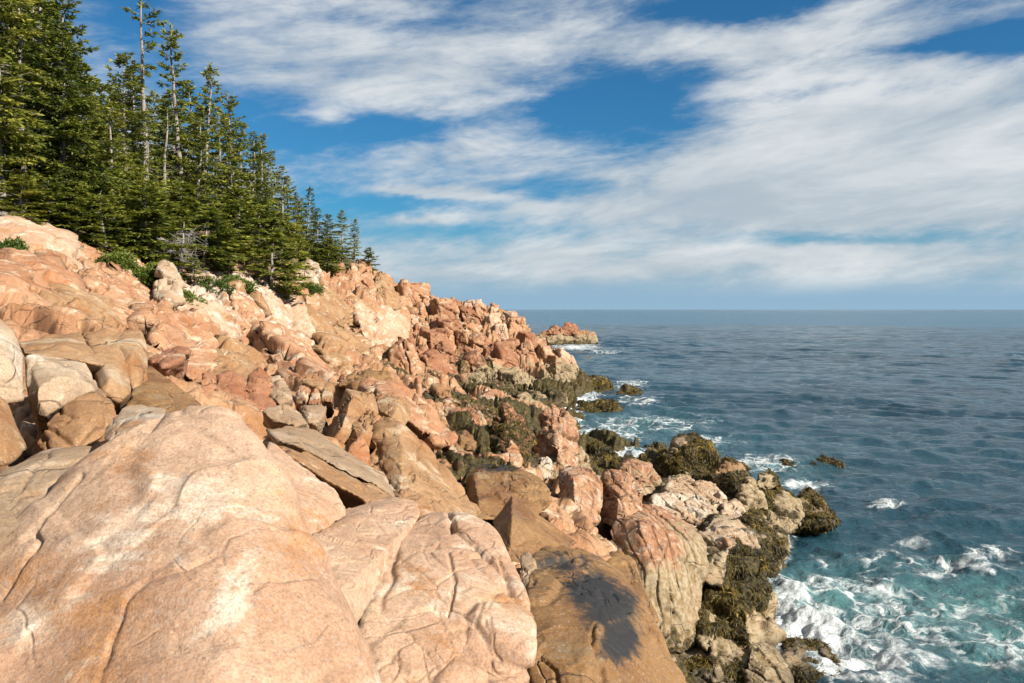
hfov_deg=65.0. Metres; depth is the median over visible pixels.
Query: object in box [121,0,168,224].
spruce tree
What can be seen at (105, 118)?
spruce tree
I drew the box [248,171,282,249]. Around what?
spruce tree
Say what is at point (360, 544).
boulder
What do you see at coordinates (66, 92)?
spruce tree
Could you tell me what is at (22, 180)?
young spruce
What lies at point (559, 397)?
rock
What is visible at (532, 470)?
rock
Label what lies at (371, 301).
boulder
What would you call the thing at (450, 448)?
rock
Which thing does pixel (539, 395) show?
rock
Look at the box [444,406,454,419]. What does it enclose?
rock
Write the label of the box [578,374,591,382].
rock
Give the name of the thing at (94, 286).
rock ledge
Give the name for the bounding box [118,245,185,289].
rock ledge
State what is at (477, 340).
rock
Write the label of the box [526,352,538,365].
rock
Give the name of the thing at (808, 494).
boulder
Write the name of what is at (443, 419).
rock
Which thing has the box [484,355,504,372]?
rock
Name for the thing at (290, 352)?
rock ledge
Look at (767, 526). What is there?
boulder
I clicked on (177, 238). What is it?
dead tree
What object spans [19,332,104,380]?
boulder
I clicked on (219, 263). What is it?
young spruce
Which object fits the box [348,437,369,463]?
rock
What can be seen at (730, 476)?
boulder
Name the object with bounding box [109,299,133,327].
rock ledge
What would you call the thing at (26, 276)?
rock ledge
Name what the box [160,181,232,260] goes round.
young spruce
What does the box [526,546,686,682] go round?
boulder
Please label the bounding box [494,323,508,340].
rock
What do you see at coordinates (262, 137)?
spruce tree
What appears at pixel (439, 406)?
rock
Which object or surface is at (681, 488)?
rock
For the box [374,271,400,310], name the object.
boulder
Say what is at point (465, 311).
rock
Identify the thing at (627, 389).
boulder
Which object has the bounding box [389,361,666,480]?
rockweed
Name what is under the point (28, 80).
spruce tree
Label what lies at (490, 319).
rock
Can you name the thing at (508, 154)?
sky
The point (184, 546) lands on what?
boulder
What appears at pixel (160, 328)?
rock ledge
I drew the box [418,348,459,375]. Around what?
rock
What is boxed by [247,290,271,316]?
rock
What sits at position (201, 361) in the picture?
rock
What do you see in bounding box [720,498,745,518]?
rock
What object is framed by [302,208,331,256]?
spruce tree
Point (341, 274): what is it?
boulder
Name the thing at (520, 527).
boulder
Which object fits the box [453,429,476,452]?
rock
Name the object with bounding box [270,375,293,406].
rock
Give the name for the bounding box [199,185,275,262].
young spruce
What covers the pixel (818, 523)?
boulder
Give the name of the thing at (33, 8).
spruce tree
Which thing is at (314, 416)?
rock
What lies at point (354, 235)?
spruce tree
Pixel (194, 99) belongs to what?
spruce tree
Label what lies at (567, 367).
rock
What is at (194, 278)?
young spruce
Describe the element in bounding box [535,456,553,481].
rock
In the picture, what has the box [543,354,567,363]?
rock
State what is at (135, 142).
spruce tree
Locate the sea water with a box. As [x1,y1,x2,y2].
[504,309,1023,682]
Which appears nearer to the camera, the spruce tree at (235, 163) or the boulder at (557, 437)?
the boulder at (557, 437)
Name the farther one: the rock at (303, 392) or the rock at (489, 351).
the rock at (489, 351)
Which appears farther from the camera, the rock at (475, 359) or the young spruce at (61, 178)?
the rock at (475, 359)
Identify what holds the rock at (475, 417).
on the shore terrain
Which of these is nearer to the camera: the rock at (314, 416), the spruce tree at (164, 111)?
the rock at (314, 416)
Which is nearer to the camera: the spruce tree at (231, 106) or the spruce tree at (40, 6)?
the spruce tree at (40, 6)
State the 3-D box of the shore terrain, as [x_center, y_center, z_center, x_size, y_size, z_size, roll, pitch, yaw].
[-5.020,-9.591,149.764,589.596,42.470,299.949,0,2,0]
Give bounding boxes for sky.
[5,0,1023,308]
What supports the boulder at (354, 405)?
on the shore terrain
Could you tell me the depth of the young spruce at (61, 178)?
39.17 m
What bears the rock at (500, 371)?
on the shore terrain
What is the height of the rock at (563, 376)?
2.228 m
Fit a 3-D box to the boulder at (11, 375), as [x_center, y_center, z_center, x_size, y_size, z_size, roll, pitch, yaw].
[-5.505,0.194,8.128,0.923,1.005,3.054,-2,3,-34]
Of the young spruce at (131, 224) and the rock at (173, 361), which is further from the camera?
the young spruce at (131, 224)
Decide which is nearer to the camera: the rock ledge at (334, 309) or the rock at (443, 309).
the rock ledge at (334, 309)
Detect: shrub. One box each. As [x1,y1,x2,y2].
[0,236,27,250]
[93,250,139,271]
[125,263,160,287]
[129,253,145,265]
[183,289,207,307]
[199,276,236,295]
[219,272,259,292]
[300,279,324,295]
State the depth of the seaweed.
16.93 m
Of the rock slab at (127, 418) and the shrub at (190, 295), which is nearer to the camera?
the rock slab at (127, 418)
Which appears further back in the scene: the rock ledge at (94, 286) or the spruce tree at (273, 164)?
the spruce tree at (273, 164)
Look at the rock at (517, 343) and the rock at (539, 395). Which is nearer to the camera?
the rock at (539, 395)
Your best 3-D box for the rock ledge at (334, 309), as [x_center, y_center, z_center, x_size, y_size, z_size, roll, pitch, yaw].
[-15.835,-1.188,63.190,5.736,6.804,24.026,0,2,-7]
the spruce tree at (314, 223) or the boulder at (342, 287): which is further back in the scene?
the spruce tree at (314, 223)
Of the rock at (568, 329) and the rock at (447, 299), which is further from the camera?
the rock at (568, 329)
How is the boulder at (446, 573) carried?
on the shore terrain
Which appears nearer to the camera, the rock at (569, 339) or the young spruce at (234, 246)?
the young spruce at (234, 246)
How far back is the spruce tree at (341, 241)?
83.54 m
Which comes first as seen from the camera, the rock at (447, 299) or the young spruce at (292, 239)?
the young spruce at (292, 239)
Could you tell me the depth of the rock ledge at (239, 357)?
29.40 m
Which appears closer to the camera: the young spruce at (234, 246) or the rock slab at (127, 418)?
the rock slab at (127, 418)
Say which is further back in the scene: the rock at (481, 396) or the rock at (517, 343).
the rock at (517, 343)
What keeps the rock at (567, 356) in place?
on the shore terrain
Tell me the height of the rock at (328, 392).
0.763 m
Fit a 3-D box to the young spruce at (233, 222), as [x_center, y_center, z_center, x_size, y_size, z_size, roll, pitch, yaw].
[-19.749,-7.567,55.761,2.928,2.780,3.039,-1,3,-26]
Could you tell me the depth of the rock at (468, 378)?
67.13 m
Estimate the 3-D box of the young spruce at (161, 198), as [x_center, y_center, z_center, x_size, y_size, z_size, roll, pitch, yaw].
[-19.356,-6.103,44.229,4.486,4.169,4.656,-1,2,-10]
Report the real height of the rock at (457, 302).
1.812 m
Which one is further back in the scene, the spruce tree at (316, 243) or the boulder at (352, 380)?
the spruce tree at (316, 243)
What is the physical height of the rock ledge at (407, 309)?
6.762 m
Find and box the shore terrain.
[0,177,795,680]
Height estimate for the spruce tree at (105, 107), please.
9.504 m
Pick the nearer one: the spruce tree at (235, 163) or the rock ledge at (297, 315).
the rock ledge at (297, 315)
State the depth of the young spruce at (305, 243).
75.44 m
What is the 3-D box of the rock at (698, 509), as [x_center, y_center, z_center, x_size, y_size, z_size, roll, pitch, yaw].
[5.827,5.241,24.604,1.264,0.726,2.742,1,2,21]
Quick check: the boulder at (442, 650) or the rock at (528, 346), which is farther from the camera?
the rock at (528, 346)
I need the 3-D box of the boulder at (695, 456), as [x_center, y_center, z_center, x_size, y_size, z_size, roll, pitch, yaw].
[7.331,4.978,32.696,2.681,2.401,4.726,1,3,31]
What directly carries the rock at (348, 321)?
on the shore terrain
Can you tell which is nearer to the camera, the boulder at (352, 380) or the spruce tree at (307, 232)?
the boulder at (352, 380)
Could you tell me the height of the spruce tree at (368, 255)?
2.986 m
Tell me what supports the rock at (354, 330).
on the shore terrain
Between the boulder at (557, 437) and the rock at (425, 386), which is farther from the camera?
the rock at (425, 386)
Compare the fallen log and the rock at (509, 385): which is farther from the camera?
the rock at (509, 385)
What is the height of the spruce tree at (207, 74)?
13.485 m
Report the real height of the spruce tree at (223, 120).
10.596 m
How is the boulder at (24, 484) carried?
on the shore terrain
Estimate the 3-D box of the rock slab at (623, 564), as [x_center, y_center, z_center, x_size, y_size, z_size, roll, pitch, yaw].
[2.086,4.487,14.823,0.809,0.579,3.834,0,2,0]
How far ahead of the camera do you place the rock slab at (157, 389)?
10.42 m
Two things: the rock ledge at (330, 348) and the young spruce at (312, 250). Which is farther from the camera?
the young spruce at (312, 250)
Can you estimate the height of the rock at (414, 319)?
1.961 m
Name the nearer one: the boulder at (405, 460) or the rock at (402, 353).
the boulder at (405, 460)
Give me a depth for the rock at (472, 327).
83.70 m
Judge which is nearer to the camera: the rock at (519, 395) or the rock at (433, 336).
the rock at (519, 395)
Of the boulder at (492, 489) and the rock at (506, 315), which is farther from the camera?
the rock at (506, 315)
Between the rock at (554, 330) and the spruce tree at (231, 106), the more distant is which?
the rock at (554, 330)
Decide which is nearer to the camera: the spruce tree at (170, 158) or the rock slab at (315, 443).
the rock slab at (315, 443)
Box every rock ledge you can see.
[0,215,88,272]
[0,248,85,309]
[38,283,120,328]
[78,239,119,294]
[90,261,175,310]
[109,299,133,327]
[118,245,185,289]
[126,300,220,358]
[176,296,234,335]
[212,334,266,380]
[216,279,242,339]
[229,291,268,345]
[246,321,336,381]
[253,282,315,349]
[305,285,352,333]
[311,325,372,367]
[344,295,373,312]
[352,301,409,359]
[354,336,390,369]
[376,295,418,331]
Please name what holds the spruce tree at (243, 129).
on the shore terrain
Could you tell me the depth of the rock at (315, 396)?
15.96 m
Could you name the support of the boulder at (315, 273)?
on the shore terrain
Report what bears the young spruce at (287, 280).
on the shore terrain
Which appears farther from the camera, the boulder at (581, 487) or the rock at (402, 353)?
the rock at (402, 353)
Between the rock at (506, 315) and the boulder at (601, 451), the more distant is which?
the rock at (506, 315)
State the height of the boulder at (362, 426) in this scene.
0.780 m
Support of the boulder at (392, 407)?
on the shore terrain
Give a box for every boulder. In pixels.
[0,319,24,404]
[0,396,26,466]
[0,405,381,682]
[0,445,91,517]
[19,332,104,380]
[25,354,97,432]
[36,388,115,452]
[82,329,130,414]
[116,330,147,391]
[152,259,185,307]
[295,258,321,286]
[312,497,419,622]
[326,389,378,443]
[332,283,346,289]
[334,263,345,278]
[337,370,392,390]
[343,263,360,291]
[346,410,375,451]
[355,259,371,274]
[358,512,536,682]
[360,268,375,293]
[365,298,379,314]
[368,420,480,516]
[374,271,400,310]
[376,394,411,424]
[420,630,466,671]
[465,461,550,519]
[487,403,539,459]
[493,496,576,562]
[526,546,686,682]
[533,404,578,467]
[558,466,602,526]
[576,396,624,412]
[584,439,620,467]
[589,373,613,391]
[600,469,644,525]
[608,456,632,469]
[610,503,708,653]
[616,384,643,394]
[618,458,661,494]
[636,445,666,474]
[654,431,722,481]
[675,646,709,673]
[695,572,785,648]
[695,607,716,650]
[697,510,764,592]
[705,636,749,682]
[712,456,757,500]
[735,476,767,511]
[738,507,790,578]
[738,642,793,682]
[757,468,780,490]
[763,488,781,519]
[772,490,804,534]
[780,635,842,682]
[781,457,794,465]
[793,500,841,534]
[796,487,829,512]
[811,453,847,467]
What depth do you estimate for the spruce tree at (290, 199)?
83.05 m
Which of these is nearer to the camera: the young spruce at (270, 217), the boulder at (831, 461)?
the boulder at (831, 461)
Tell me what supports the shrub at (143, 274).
on the shore terrain
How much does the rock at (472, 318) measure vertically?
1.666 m
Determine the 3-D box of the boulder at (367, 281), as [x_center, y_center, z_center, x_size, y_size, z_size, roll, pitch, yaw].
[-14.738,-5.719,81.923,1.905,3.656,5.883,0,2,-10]
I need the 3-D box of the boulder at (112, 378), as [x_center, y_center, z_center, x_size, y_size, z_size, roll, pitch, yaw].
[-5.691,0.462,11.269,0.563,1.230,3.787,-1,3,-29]
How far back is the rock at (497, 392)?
46.92 m
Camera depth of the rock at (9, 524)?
4.49 m
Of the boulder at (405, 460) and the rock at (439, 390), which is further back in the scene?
the rock at (439, 390)
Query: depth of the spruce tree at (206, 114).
67.02 m
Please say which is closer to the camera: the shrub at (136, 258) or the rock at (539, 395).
the shrub at (136, 258)
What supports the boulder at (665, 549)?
on the shore terrain
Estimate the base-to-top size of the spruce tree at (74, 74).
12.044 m
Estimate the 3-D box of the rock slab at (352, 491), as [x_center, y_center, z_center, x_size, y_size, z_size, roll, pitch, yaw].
[-1.823,1.532,8.696,1.153,1.110,2.568,0,2,0]
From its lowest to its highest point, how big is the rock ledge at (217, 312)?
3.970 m
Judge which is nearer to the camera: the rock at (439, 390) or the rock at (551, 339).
the rock at (439, 390)
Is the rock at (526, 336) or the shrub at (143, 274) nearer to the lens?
the shrub at (143, 274)
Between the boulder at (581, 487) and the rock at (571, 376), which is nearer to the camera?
the boulder at (581, 487)
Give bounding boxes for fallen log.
[152,237,172,244]
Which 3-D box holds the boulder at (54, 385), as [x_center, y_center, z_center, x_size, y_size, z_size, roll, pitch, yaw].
[-5.179,0.659,9.201,0.684,1.050,2.075,-1,3,-32]
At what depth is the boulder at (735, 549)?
20.43 m
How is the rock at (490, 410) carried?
on the shore terrain
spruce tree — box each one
[0,0,46,215]
[0,2,88,204]
[0,3,57,117]
[0,25,47,200]
[0,42,54,190]
[1,0,107,186]
[1,0,151,218]
[15,0,55,152]
[29,6,79,157]
[37,39,91,178]
[48,59,125,198]
[66,46,90,149]
[80,52,180,228]
[80,81,112,183]
[86,98,147,220]
[104,81,140,191]
[119,62,159,193]
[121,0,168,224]
[121,82,156,199]
[140,98,191,205]
[142,90,187,201]
[149,22,202,230]
[149,88,209,200]
[153,98,171,169]
[175,80,209,200]
[176,117,227,231]
[184,99,226,206]
[189,62,235,219]
[206,105,239,208]
[210,122,250,208]
[214,91,257,198]
[214,149,251,225]
[232,122,252,197]
[237,131,270,243]
[247,131,277,246]
[247,139,279,223]
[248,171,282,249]
[265,149,286,210]
[270,165,308,242]
[276,175,304,236]
[287,192,306,243]
[295,198,310,240]
[300,186,318,249]
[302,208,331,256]
[305,206,319,242]
[315,214,350,260]
[332,210,362,262]
[347,219,361,264]
[360,247,380,271]
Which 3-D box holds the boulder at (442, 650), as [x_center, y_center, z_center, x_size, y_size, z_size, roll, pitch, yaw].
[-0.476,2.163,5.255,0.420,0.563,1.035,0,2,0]
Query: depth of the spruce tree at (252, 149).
67.26 m
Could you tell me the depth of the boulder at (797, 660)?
17.82 m
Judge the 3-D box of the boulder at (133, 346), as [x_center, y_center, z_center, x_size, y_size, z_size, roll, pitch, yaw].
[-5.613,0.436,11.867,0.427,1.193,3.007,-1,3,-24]
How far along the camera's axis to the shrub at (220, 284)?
41.55 m
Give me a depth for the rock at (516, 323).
88.62 m
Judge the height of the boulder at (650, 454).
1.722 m
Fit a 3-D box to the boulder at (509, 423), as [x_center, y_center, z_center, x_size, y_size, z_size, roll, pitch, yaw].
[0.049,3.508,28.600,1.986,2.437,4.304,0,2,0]
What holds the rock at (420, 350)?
on the shore terrain
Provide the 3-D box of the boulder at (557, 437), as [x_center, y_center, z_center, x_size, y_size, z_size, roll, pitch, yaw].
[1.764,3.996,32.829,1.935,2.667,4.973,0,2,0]
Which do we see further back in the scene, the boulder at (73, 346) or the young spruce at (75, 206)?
the young spruce at (75, 206)
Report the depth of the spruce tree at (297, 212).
77.66 m
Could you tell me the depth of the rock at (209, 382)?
15.81 m
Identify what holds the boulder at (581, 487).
on the shore terrain
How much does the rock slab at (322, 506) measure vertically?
0.574 m
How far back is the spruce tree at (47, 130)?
38.66 m
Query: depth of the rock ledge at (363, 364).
51.41 m
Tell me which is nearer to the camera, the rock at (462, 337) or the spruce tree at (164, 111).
the spruce tree at (164, 111)
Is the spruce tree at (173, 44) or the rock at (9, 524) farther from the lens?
the spruce tree at (173, 44)
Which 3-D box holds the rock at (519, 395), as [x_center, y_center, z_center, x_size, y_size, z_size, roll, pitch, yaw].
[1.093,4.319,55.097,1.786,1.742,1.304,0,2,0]
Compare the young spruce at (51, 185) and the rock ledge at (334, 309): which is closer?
the young spruce at (51, 185)
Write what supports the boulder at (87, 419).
on the shore terrain
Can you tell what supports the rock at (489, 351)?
on the shore terrain
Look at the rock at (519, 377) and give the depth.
72.31 m
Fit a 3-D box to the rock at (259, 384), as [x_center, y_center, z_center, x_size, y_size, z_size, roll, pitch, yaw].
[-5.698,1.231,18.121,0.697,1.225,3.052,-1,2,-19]
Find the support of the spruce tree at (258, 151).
on the shore terrain
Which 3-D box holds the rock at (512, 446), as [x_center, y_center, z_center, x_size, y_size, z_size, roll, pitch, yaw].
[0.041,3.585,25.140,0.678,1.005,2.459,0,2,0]
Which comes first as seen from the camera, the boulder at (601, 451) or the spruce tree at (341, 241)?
the boulder at (601, 451)
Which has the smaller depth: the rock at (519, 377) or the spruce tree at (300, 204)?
the rock at (519, 377)
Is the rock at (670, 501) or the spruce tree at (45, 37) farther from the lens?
the spruce tree at (45, 37)
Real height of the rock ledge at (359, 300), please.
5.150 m
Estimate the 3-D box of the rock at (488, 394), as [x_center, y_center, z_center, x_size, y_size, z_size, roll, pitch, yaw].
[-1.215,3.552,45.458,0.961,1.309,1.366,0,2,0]
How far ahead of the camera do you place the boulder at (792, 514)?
28.45 m
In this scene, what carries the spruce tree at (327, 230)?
on the shore terrain
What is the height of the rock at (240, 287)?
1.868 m
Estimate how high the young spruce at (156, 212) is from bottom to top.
4.736 m
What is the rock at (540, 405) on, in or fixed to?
on the shore terrain
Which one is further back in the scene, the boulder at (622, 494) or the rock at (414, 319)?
the rock at (414, 319)
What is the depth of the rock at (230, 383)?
16.95 m
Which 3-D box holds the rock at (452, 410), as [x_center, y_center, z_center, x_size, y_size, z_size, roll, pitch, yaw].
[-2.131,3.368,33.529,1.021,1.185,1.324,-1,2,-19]
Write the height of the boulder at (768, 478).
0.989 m
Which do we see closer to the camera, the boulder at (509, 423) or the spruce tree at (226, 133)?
the boulder at (509, 423)
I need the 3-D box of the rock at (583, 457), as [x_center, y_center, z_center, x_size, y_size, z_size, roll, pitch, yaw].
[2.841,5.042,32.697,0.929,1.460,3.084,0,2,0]
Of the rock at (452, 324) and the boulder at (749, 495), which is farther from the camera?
the rock at (452, 324)
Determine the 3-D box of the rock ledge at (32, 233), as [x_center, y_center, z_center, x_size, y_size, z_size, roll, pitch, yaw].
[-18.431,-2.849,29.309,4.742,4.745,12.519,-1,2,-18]
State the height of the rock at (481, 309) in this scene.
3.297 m
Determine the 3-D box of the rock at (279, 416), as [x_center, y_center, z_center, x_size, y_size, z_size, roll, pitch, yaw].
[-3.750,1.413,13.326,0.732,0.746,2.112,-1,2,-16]
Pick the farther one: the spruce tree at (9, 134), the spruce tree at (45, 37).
the spruce tree at (45, 37)
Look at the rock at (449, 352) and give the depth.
75.50 m
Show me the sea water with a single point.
(909, 568)
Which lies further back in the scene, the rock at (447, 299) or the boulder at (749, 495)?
the rock at (447, 299)
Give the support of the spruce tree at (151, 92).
on the shore terrain
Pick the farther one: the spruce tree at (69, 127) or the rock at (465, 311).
the rock at (465, 311)
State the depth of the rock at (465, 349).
77.87 m
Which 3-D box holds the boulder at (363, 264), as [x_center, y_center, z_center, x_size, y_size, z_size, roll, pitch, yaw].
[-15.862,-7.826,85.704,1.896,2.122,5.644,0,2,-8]
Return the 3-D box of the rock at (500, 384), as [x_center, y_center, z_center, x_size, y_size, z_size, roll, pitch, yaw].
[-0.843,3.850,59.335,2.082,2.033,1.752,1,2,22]
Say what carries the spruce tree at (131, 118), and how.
on the shore terrain
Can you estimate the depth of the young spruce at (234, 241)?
49.74 m
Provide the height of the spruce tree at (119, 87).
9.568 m
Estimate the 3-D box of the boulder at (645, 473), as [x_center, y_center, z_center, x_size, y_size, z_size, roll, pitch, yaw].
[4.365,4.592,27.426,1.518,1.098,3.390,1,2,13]
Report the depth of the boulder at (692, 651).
17.75 m
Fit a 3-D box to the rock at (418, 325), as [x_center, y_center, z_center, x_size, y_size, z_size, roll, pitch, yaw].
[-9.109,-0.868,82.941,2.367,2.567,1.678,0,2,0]
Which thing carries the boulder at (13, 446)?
on the shore terrain
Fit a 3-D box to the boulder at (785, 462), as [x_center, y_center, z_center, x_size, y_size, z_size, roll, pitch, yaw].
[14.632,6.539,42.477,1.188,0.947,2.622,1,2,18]
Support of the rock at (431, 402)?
on the shore terrain
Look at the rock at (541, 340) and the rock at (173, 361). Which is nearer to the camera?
the rock at (173, 361)
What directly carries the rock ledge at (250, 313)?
on the shore terrain
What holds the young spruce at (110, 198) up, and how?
on the shore terrain
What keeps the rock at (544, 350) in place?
on the shore terrain
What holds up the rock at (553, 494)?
on the shore terrain
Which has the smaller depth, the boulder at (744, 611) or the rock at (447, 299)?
the boulder at (744, 611)
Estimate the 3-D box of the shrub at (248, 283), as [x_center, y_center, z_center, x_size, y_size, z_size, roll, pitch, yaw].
[-15.054,-3.203,43.956,2.314,1.218,2.508,2,3,45]
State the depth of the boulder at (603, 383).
80.72 m
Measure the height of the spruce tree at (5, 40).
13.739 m
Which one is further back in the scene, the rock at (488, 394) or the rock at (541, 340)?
the rock at (541, 340)
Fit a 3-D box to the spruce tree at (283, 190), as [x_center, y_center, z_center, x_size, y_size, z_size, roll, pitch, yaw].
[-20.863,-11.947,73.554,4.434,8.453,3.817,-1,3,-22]
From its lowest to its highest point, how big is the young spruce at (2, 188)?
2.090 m
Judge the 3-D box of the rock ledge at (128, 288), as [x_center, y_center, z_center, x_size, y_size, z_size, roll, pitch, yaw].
[-15.580,-1.729,32.706,3.469,4.522,11.908,-1,2,-20]
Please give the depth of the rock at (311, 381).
19.28 m
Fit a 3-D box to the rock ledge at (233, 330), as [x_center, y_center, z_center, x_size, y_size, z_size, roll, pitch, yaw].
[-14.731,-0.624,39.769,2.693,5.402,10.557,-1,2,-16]
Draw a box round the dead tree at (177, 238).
[150,225,212,279]
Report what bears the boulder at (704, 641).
on the shore terrain
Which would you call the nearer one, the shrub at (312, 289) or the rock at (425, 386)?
the rock at (425, 386)
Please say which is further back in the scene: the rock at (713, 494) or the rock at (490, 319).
the rock at (490, 319)
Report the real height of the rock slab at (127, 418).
0.205 m
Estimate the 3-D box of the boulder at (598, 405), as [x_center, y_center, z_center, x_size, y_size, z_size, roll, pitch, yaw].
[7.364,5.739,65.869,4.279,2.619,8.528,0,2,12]
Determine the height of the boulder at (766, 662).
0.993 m
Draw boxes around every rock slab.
[104,405,165,441]
[125,366,200,413]
[266,426,394,496]
[266,441,345,534]
[277,445,389,508]
[357,377,457,451]
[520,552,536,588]
[607,549,658,622]
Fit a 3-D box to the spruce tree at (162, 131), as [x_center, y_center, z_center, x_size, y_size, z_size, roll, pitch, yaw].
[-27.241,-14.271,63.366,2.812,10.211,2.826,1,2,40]
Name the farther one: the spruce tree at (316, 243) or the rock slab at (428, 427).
the spruce tree at (316, 243)
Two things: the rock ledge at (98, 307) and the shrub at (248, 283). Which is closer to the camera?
the rock ledge at (98, 307)
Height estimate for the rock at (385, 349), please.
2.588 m
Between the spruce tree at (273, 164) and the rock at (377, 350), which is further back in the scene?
the spruce tree at (273, 164)
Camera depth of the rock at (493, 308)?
93.79 m
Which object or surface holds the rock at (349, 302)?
on the shore terrain
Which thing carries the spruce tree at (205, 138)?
on the shore terrain
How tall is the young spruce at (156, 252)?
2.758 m
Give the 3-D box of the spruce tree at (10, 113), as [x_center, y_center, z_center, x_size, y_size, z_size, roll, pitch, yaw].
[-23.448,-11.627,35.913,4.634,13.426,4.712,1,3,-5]
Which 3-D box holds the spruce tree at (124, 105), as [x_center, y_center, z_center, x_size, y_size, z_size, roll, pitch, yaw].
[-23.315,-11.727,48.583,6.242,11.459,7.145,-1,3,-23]
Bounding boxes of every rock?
[0,506,19,543]
[148,346,191,379]
[183,346,216,383]
[201,372,218,396]
[216,370,247,399]
[226,278,247,295]
[246,367,276,409]
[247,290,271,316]
[262,404,308,428]
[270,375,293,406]
[296,385,310,411]
[299,373,327,402]
[299,404,326,432]
[303,295,319,309]
[308,388,321,404]
[321,382,334,418]
[344,298,353,308]
[346,313,350,326]
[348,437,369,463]
[350,328,370,337]
[371,345,382,357]
[374,343,388,355]
[388,336,424,375]
[396,279,432,303]
[398,374,421,384]
[407,338,415,346]
[410,314,418,326]
[412,301,428,317]
[413,321,429,329]
[416,345,426,353]
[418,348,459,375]
[419,326,451,348]
[422,383,430,390]
[425,399,443,422]
[428,298,459,319]
[430,383,451,397]
[434,340,448,349]
[434,402,442,412]
[434,446,457,453]
[436,317,463,335]
[438,346,457,363]
[438,396,485,411]
[438,414,450,430]
[439,298,452,302]
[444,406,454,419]
[448,408,460,415]
[449,330,456,349]
[451,299,460,308]
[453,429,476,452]
[455,329,470,346]
[459,305,484,325]
[459,345,472,353]
[459,372,486,384]
[459,408,480,425]
[462,323,478,332]
[462,350,488,372]
[463,299,483,307]
[466,316,476,323]
[467,332,485,354]
[474,303,489,315]
[479,394,498,399]
[482,346,494,357]
[482,392,492,396]
[482,403,497,417]
[484,312,501,329]
[484,337,491,345]
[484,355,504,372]
[485,379,510,389]
[488,303,499,313]
[488,389,504,396]
[493,341,520,368]
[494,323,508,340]
[497,366,518,380]
[500,311,517,322]
[500,452,521,466]
[501,338,520,349]
[501,371,532,386]
[505,382,514,391]
[505,440,523,463]
[507,316,525,334]
[515,391,531,398]
[516,332,537,350]
[520,341,535,353]
[524,468,536,474]
[525,402,542,407]
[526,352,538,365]
[529,391,546,397]
[535,330,563,344]
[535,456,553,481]
[536,337,546,345]
[538,346,551,357]
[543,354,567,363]
[547,325,560,334]
[548,390,568,406]
[549,362,564,375]
[549,518,563,531]
[550,491,557,497]
[553,373,569,382]
[555,347,578,370]
[559,322,579,335]
[561,333,576,344]
[561,364,577,379]
[561,371,575,381]
[573,330,597,344]
[575,446,591,468]
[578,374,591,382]
[649,492,688,520]
[663,476,695,501]
[683,495,718,527]
[691,480,727,511]
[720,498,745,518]
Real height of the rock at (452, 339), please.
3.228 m
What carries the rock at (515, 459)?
on the shore terrain
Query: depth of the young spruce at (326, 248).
78.16 m
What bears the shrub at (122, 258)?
on the rock ledge at (128, 288)
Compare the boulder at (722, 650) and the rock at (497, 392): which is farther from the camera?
the rock at (497, 392)
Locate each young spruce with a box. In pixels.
[0,174,65,227]
[0,186,23,215]
[19,177,88,232]
[23,166,100,225]
[49,187,115,245]
[71,193,139,252]
[88,177,127,233]
[97,184,206,267]
[104,203,160,257]
[120,222,168,258]
[129,193,202,260]
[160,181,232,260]
[173,206,247,274]
[178,256,211,288]
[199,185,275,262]
[200,221,250,260]
[211,218,246,242]
[226,238,247,262]
[231,197,302,262]
[240,227,314,300]
[252,211,317,274]
[292,235,312,261]
[300,243,323,264]
[313,238,346,272]
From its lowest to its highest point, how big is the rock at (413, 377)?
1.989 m
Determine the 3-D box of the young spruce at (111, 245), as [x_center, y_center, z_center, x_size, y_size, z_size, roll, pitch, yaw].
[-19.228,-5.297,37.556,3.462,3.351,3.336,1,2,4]
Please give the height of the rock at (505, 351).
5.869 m
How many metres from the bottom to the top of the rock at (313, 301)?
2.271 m
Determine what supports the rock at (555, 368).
on the shore terrain
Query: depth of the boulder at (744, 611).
18.85 m
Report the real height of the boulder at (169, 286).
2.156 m
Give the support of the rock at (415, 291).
on the shore terrain
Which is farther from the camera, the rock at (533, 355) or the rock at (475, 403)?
the rock at (533, 355)
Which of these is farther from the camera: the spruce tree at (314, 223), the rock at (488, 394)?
the spruce tree at (314, 223)
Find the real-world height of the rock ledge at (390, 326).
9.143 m
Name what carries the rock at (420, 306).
on the shore terrain
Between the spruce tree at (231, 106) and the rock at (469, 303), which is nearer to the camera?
the spruce tree at (231, 106)
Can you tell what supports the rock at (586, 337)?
in the sea water
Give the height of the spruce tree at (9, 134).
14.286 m
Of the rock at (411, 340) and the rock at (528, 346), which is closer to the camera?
the rock at (411, 340)
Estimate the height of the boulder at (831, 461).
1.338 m
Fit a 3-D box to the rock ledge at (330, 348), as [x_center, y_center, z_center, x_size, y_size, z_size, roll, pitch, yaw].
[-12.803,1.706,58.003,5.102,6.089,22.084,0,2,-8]
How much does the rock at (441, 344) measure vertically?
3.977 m
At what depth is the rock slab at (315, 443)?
9.43 m
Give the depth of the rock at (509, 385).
65.34 m
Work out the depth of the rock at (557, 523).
13.98 m
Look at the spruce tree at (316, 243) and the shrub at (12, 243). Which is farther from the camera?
the spruce tree at (316, 243)

